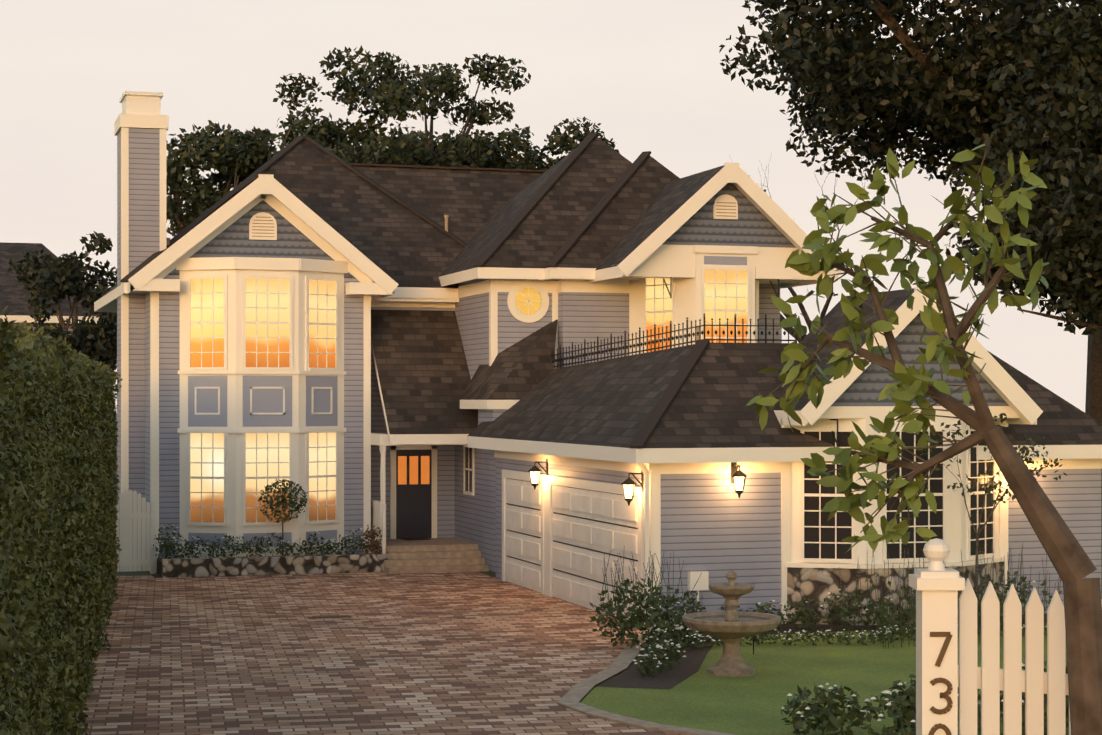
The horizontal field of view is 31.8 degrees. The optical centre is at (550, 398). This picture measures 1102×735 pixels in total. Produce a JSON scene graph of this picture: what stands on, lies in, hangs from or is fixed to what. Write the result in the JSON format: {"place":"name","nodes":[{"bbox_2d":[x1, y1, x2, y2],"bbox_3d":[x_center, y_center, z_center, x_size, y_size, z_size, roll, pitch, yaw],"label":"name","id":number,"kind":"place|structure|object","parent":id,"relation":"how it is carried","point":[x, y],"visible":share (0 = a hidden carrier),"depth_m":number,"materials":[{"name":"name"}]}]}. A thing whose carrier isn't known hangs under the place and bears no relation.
{"place":"outdoors","nodes":[
{"label":"outdoors","id":0,"kind":"place"},
{"bbox_2d":[0,242,116,334],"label":"neighbour house","id":1,"kind":"structure","parent":0,"point":[12,290],"depth_m":68.30,"materials":[{"name":"grey"}]},
{"bbox_2d":[305,616,353,618],"bbox_3d":[-3.781,3.742,33.087,0.800,0.014,0.260,0,0,-17],"label":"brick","id":2,"kind":"object","parent":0,"point":[328,617],"visible":1,"depth_m":33.03,"materials":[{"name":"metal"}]},
{"bbox_2d":[77,572,684,734],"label":"driveway","id":3,"kind":"structure","parent":0,"point":[462,653],"depth_m":28.01,"materials":[{"name":"brown brick"}]},
{"bbox_2d":[0,0,1099,412],"label":"sky","id":4,"kind":"structure","parent":0,"point":[650,72],"materials":[{"name":"white"}]},
{"bbox_2d":[115,415,1101,701],"bbox_3d":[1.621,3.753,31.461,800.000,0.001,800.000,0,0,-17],"label":"ground","id":5,"kind":"structure","parent":0,"point":[157,575],"depth_m":41.23,"materials":[{"name":"grey concrete"}]},
{"bbox_2d":[0,306,122,734],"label":"hedge","id":6,"kind":"object","parent":5,"relation":"on","point":[59,555],"visible":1,"depth_m":17.69,"materials":[{"name":"green plant"}]},
{"bbox_2d":[7,231,116,370],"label":"tree","id":7,"kind":"object","parent":5,"relation":"on","point":[97,341],"visible":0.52,"depth_m":56.99,"materials":[{"name":"green plant"}]},
{"bbox_2d":[116,489,155,573],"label":"gate","id":8,"kind":"structure","parent":5,"relation":"on","point":[130,515],"depth_m":41.34,"materials":[{"name":"white paint"}]},
{"bbox_2d":[166,120,290,236],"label":"tree","id":9,"kind":"object","parent":5,"relation":"on","point":[234,158],"visible":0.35,"depth_m":59.26,"materials":[{"name":"green plant"}]},
{"bbox_2d":[267,45,548,169],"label":"tree","id":10,"kind":"object","parent":5,"relation":"on","point":[398,101],"visible":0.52,"depth_m":62.34,"materials":[{"name":"green plant"}]},
{"bbox_2d":[514,116,619,169],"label":"tree","id":11,"kind":"object","parent":5,"relation":"on","point":[565,142],"visible":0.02,"depth_m":62.94,"materials":[{"name":"green plant"}]},
{"bbox_2d":[94,91,1101,628],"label":"house","id":12,"kind":"structure","parent":5,"relation":"on","point":[424,369],"depth_m":41.66,"materials":[{"name":"wood"}]},
{"bbox_2d":[152,478,386,559],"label":"shrubs","id":13,"kind":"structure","parent":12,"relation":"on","point":[284,501],"depth_m":41.54,"materials":[{"name":"green plant"}]},
{"bbox_2d":[528,459,547,489],"bbox_3d":[-0.246,1.448,36.787,0.392,0.590,0.234,0,0,-17],"label":"lantern","id":14,"kind":"object","parent":12,"relation":"attached to","point":[534,471],"visible":0.98,"depth_m":36.73,"materials":[{"name":"white glass"}]},
{"bbox_2d":[621,470,643,505],"bbox_3d":[1.333,1.468,31.686,0.392,0.590,0.234,0,0,-17],"label":"lantern","id":15,"kind":"object","parent":12,"relation":"attached to","point":[628,483],"visible":0.96,"depth_m":31.62,"materials":[{"name":"white glass"}]},
{"bbox_2d":[731,462,746,497],"bbox_3d":[3.056,1.338,31.696,0.270,0.590,0.374,0,0,-17],"label":"lantern","id":16,"kind":"object","parent":12,"relation":"attached to","point":[739,476],"visible":0.98,"depth_m":31.58,"materials":[{"name":"white glass"}]},
{"bbox_2d":[731,153,870,342],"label":"bare tree","id":17,"kind":"object","parent":5,"relation":"on","point":[804,312],"visible":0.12,"depth_m":55.94,"materials":[{"name":"brown plant"}]},
{"bbox_2d":[719,0,1101,538],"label":"tree","id":18,"kind":"object","parent":5,"relation":"on","point":[855,80],"visible":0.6,"depth_m":47.65,"materials":[{"name":"green plant"}]},
{"bbox_2d":[909,538,1101,734],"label":"picket fence","id":19,"kind":"object","parent":5,"relation":"on","point":[936,585],"visible":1,"depth_m":6.45,"materials":[{"name":"white paint"}]},
{"bbox_2d":[928,632,952,734],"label":"house number","id":20,"kind":"object","parent":19,"relation":"attached to","point":[945,695],"visible":1,"depth_m":6.34,"materials":[{"name":"brown metal"}]},
{"bbox_2d":[943,0,1101,338],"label":"tree","id":21,"kind":"object","parent":5,"relation":"on","point":[1058,134],"visible":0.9,"depth_m":41.03,"materials":[{"name":"green plant"}]},
{"bbox_2d":[580,614,1066,734],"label":"lawn","id":22,"kind":"structure","parent":0,"point":[689,692],"depth_m":25.52,"materials":[{"name":"plant"}]},
{"bbox_2d":[558,629,736,734],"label":"curb","id":23,"kind":"structure","parent":22,"relation":"on","point":[573,696],"depth_m":23.61,"materials":[{"name":"concrete"}]},
{"bbox_2d":[682,571,780,676],"bbox_3d":[2.460,3.051,26.382,1.346,1.404,1.346,0,0,-17],"label":"fountain","id":24,"kind":"object","parent":22,"relation":"on","point":[731,627],"visible":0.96,"depth_m":26.21,"materials":[{"name":"beige stone"}]},
{"bbox_2d":[590,543,1085,675],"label":"shrubs","id":25,"kind":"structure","parent":22,"relation":"on","point":[668,634],"depth_m":29.39,"materials":[{"name":"green plant"}]},
{"bbox_2d":[781,661,1068,734],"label":"plants","id":26,"kind":"object","parent":22,"relation":"on","point":[905,700],"visible":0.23,"depth_m":21.11,"materials":[{"name":"green plant"}]},
{"bbox_2d":[914,413,1066,596],"bbox_3d":[7.456,1.951,31.405,2.578,3.606,2.043,0,0,-17],"label":"young tree","id":27,"kind":"object","parent":22,"relation":"on","point":[1022,451],"visible":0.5,"depth_m":31.65,"materials":[{"name":"green plant"}]},
{"bbox_2d":[746,144,1101,734],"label":"leaning tree","id":28,"kind":"object","parent":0,"point":[1072,563],"visible":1,"depth_m":6.41,"materials":[{"name":"green plant"}]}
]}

